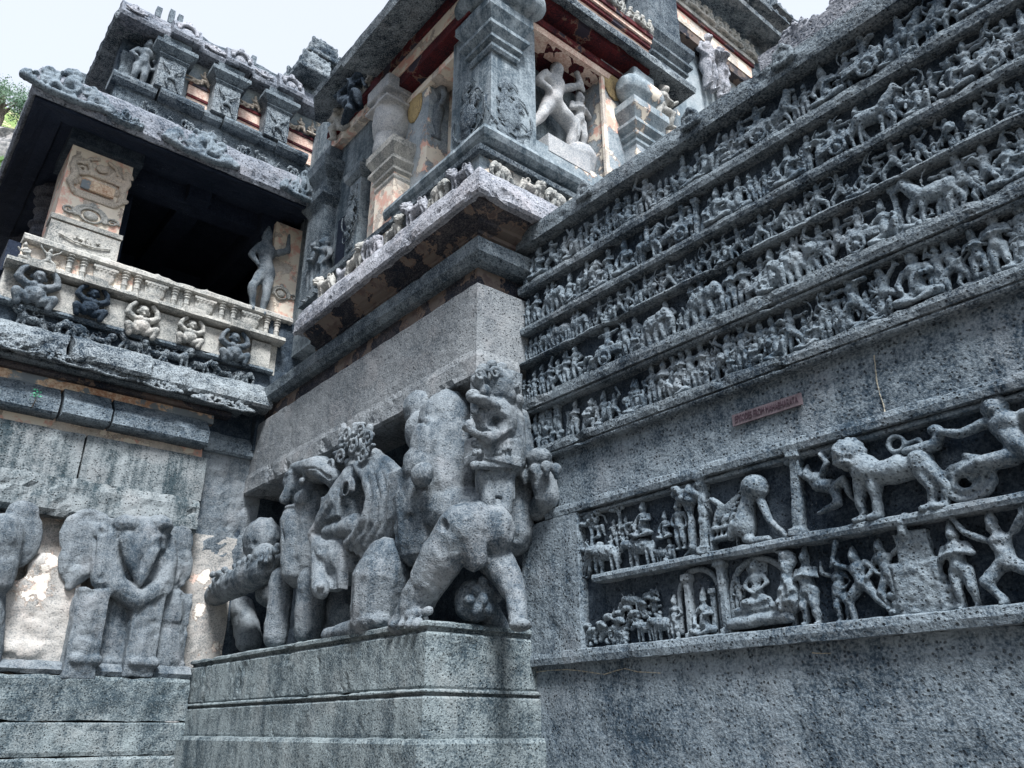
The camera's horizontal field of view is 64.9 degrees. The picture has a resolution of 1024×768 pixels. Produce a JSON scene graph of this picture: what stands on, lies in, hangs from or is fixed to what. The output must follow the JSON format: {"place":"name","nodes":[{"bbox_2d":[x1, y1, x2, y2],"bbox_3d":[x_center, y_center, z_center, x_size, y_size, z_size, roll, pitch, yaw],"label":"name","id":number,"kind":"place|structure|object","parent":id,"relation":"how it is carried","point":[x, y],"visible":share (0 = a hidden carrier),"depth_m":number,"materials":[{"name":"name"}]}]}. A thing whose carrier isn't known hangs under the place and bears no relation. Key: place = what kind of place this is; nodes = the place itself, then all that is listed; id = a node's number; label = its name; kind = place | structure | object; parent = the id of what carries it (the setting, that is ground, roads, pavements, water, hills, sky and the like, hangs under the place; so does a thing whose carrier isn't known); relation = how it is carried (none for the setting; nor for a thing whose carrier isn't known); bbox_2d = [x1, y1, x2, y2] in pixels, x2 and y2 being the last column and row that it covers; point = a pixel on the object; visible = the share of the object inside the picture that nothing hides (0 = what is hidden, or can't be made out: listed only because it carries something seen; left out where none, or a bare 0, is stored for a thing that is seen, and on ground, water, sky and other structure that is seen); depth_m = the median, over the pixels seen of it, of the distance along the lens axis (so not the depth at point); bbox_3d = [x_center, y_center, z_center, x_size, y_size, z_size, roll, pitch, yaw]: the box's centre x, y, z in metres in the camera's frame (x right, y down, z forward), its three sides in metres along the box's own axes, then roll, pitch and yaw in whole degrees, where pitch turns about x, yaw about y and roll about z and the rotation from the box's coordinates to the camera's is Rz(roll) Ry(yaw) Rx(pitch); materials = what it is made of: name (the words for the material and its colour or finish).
{"place":"outdoors","nodes":[
{"label":"outdoors","id":0,"kind":"place"},
{"bbox_2d":[0,127,14,156],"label":"cliff","id":1,"kind":"structure","parent":0,"point":[6,134],"depth_m":49.63,"materials":[{"name":"grey stone"}]},
{"bbox_2d":[2,107,19,128],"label":"hill","id":2,"kind":"structure","parent":0,"point":[10,124],"depth_m":60.75,"materials":[{"name":"green plant"}]},
{"bbox_2d":[0,74,27,126],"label":"tree","id":3,"kind":"object","parent":2,"relation":"on","point":[4,94],"visible":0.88,"depth_m":55.02,"materials":[{"name":"green plant"}]},
{"bbox_2d":[3,82,28,123],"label":"tree","id":4,"kind":"object","parent":2,"relation":"on","point":[15,111],"visible":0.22,"depth_m":56.05,"materials":[{"name":"green plant"}]},
{"bbox_2d":[0,0,322,767],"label":"porch wing","id":5,"kind":"structure","parent":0,"point":[139,344],"depth_m":15.77,"materials":[{"name":"grey stone"}]},
{"bbox_2d":[0,501,42,661],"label":"elephant statue","id":6,"kind":"object","parent":5,"relation":"attached to","point":[21,531],"visible":0.98,"depth_m":12.92,"materials":[{"name":"grey stone"}]},
{"bbox_2d":[29,388,41,406],"bbox_3d":[-8.280,0.238,13.976,0.137,0.316,0.167,-12,-26,25],"label":"plant","id":7,"kind":"object","parent":5,"relation":"attached to","point":[34,395],"visible":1,"depth_m":13.98,"materials":[{"name":"green plant"}]},
{"bbox_2d":[58,508,192,678],"bbox_3d":[-6.748,3.673,14.031,2.461,2.868,1.027,18,-29,-36],"label":"elephant statue","id":8,"kind":"object","parent":5,"relation":"attached to","point":[130,612],"visible":0.95,"depth_m":13.79,"materials":[{"name":"grey stone"}]},
{"bbox_2d":[129,38,155,81],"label":"statue","id":9,"kind":"object","parent":5,"relation":"on","point":[141,64],"visible":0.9,"depth_m":17.74,"materials":[{"name":"grey stone"}]},
{"bbox_2d":[247,226,290,314],"bbox_3d":[-5.517,-2.548,18.130,0.948,2.328,0.348,18,-29,-36],"label":"statue","id":10,"kind":"object","parent":5,"relation":"on","point":[267,253],"visible":0.99,"depth_m":17.98,"materials":[{"name":"grey stone"}]},
{"bbox_2d":[0,0,828,109],"label":"sky","id":11,"kind":"structure","parent":0,"point":[61,35],"materials":[{"name":"white"}]},
{"bbox_2d":[519,447,561,521],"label":"paw statue","id":12,"kind":"object","parent":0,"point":[541,472],"visible":0.94,"depth_m":10.27,"materials":[{"name":"grey stone"}]},
{"label":"ground","id":13,"kind":"structure","parent":0,"visible":0},
{"bbox_2d":[168,428,545,767],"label":"stepped plinth","id":14,"kind":"structure","parent":13,"relation":"on","point":[445,685],"depth_m":9.71,"materials":[{"name":"grey stone"}]},
{"bbox_2d":[204,517,280,651],"bbox_3d":[-4.713,3.581,14.739,1.150,2.475,4.088,18,-29,-36],"label":"elephant statue","id":15,"kind":"object","parent":14,"relation":"on","point":[255,568],"visible":0.86,"depth_m":14.76,"materials":[{"name":"grey stone"}]},
{"bbox_2d":[263,456,340,647],"bbox_3d":[-3.117,2.581,12.795,0.968,3.022,2.024,18,-29,-36],"label":"beast statue","id":16,"kind":"object","parent":14,"relation":"on","point":[308,483],"visible":0.73,"depth_m":12.70,"materials":[{"name":"grey stone"}]},
{"bbox_2d":[307,422,411,638],"bbox_3d":[-2.367,2.170,12.133,1.275,3.532,3.803,15,-27,-31],"label":"beast statue","id":17,"kind":"object","parent":14,"relation":"on","point":[359,575],"visible":0.77,"depth_m":11.46,"materials":[{"name":"grey stone"}]},
{"bbox_2d":[387,389,531,634],"bbox_3d":[-0.770,1.396,10.302,1.284,3.603,2.683,18,-29,-36],"label":"beast statue","id":18,"kind":"object","parent":14,"relation":"on","point":[449,525],"visible":0.88,"depth_m":10.05,"materials":[{"name":"grey stone"}]},
{"bbox_2d":[454,576,508,627],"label":"mask statue","id":19,"kind":"object","parent":14,"relation":"on","point":[477,601],"visible":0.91,"depth_m":9.54,"materials":[{"name":"grey stone"}]},
{"bbox_2d":[209,0,797,501],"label":"shrine","id":20,"kind":"object","parent":14,"relation":"on","point":[417,284],"visible":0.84,"depth_m":14.67,"materials":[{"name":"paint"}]},
{"bbox_2d":[301,237,333,301],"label":"statue","id":21,"kind":"object","parent":20,"relation":"on","point":[325,251],"visible":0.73,"depth_m":17.16,"materials":[{"name":"grey stone"}]},
{"bbox_2d":[327,108,349,140],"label":"statue","id":22,"kind":"object","parent":20,"relation":"attached to","point":[334,119],"visible":0.81,"depth_m":18.33,"materials":[{"name":"grey stone"}]},
{"bbox_2d":[333,72,367,125],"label":"statue","id":23,"kind":"object","parent":20,"relation":"attached to","point":[348,96],"visible":0.98,"depth_m":16.71,"materials":[{"name":"grey stone"}]},
{"bbox_2d":[431,85,448,140],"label":"statue","id":24,"kind":"object","parent":20,"relation":"on","point":[441,92],"visible":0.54,"depth_m":15.06,"materials":[{"name":"grey stone"}]},
{"bbox_2d":[535,62,584,143],"bbox_3d":[0.748,-5.293,14.860,1.461,2.395,0.477,18,-29,-36],"label":"statue","id":25,"kind":"object","parent":20,"relation":"on","point":[553,85],"visible":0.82,"depth_m":14.71,"materials":[{"name":"grey stone"}]},
{"bbox_2d":[569,90,591,143],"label":"statue","id":26,"kind":"object","parent":20,"relation":"on","point":[578,109],"visible":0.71,"depth_m":15.02,"materials":[{"name":"grey stone"}]},
{"bbox_2d":[656,84,678,129],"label":"statue","id":27,"kind":"object","parent":20,"relation":"on","point":[666,105],"visible":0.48,"depth_m":15.83,"materials":[{"name":"beige stone"}]},
{"bbox_2d":[696,33,730,98],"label":"statue","id":28,"kind":"object","parent":20,"relation":"on","point":[713,67],"visible":0.95,"depth_m":20.32,"materials":[{"name":"grey stone"}]},
{"bbox_2d":[525,0,1023,767],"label":"stair wall","id":29,"kind":"structure","parent":13,"relation":"on","point":[939,700],"depth_m":7.56,"materials":[{"name":"grey stone"}]},
{"bbox_2d":[462,360,533,556],"bbox_3d":[-0.283,1.024,10.487,0.968,2.623,1.689,-8,-24,18],"label":"beast head statue","id":30,"kind":"object","parent":29,"relation":"attached to","point":[498,446],"visible":0.77,"depth_m":10.22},
{"bbox_2d":[732,392,802,426],"bbox_3d":[2.584,0.266,8.192,0.026,0.125,0.816,18,-29,-36],"label":"sign","id":31,"kind":"object","parent":29,"relation":"attached to","point":[771,408],"visible":1,"depth_m":8.16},
{"bbox_2d":[515,0,1023,458],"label":"battle relief","id":32,"kind":"object","parent":29,"relation":"attached to","point":[892,239],"visible":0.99,"depth_m":8.52},
{"bbox_2d":[522,370,1023,666],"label":"story relief","id":33,"kind":"object","parent":29,"relation":"attached to","point":[561,558],"visible":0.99,"depth_m":7.52},
{"bbox_2d":[757,0,863,70],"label":"stair roof","id":34,"kind":"structure","parent":29,"relation":"on","point":[801,30],"depth_m":10.40,"materials":[{"name":"grey stone"}]}
]}

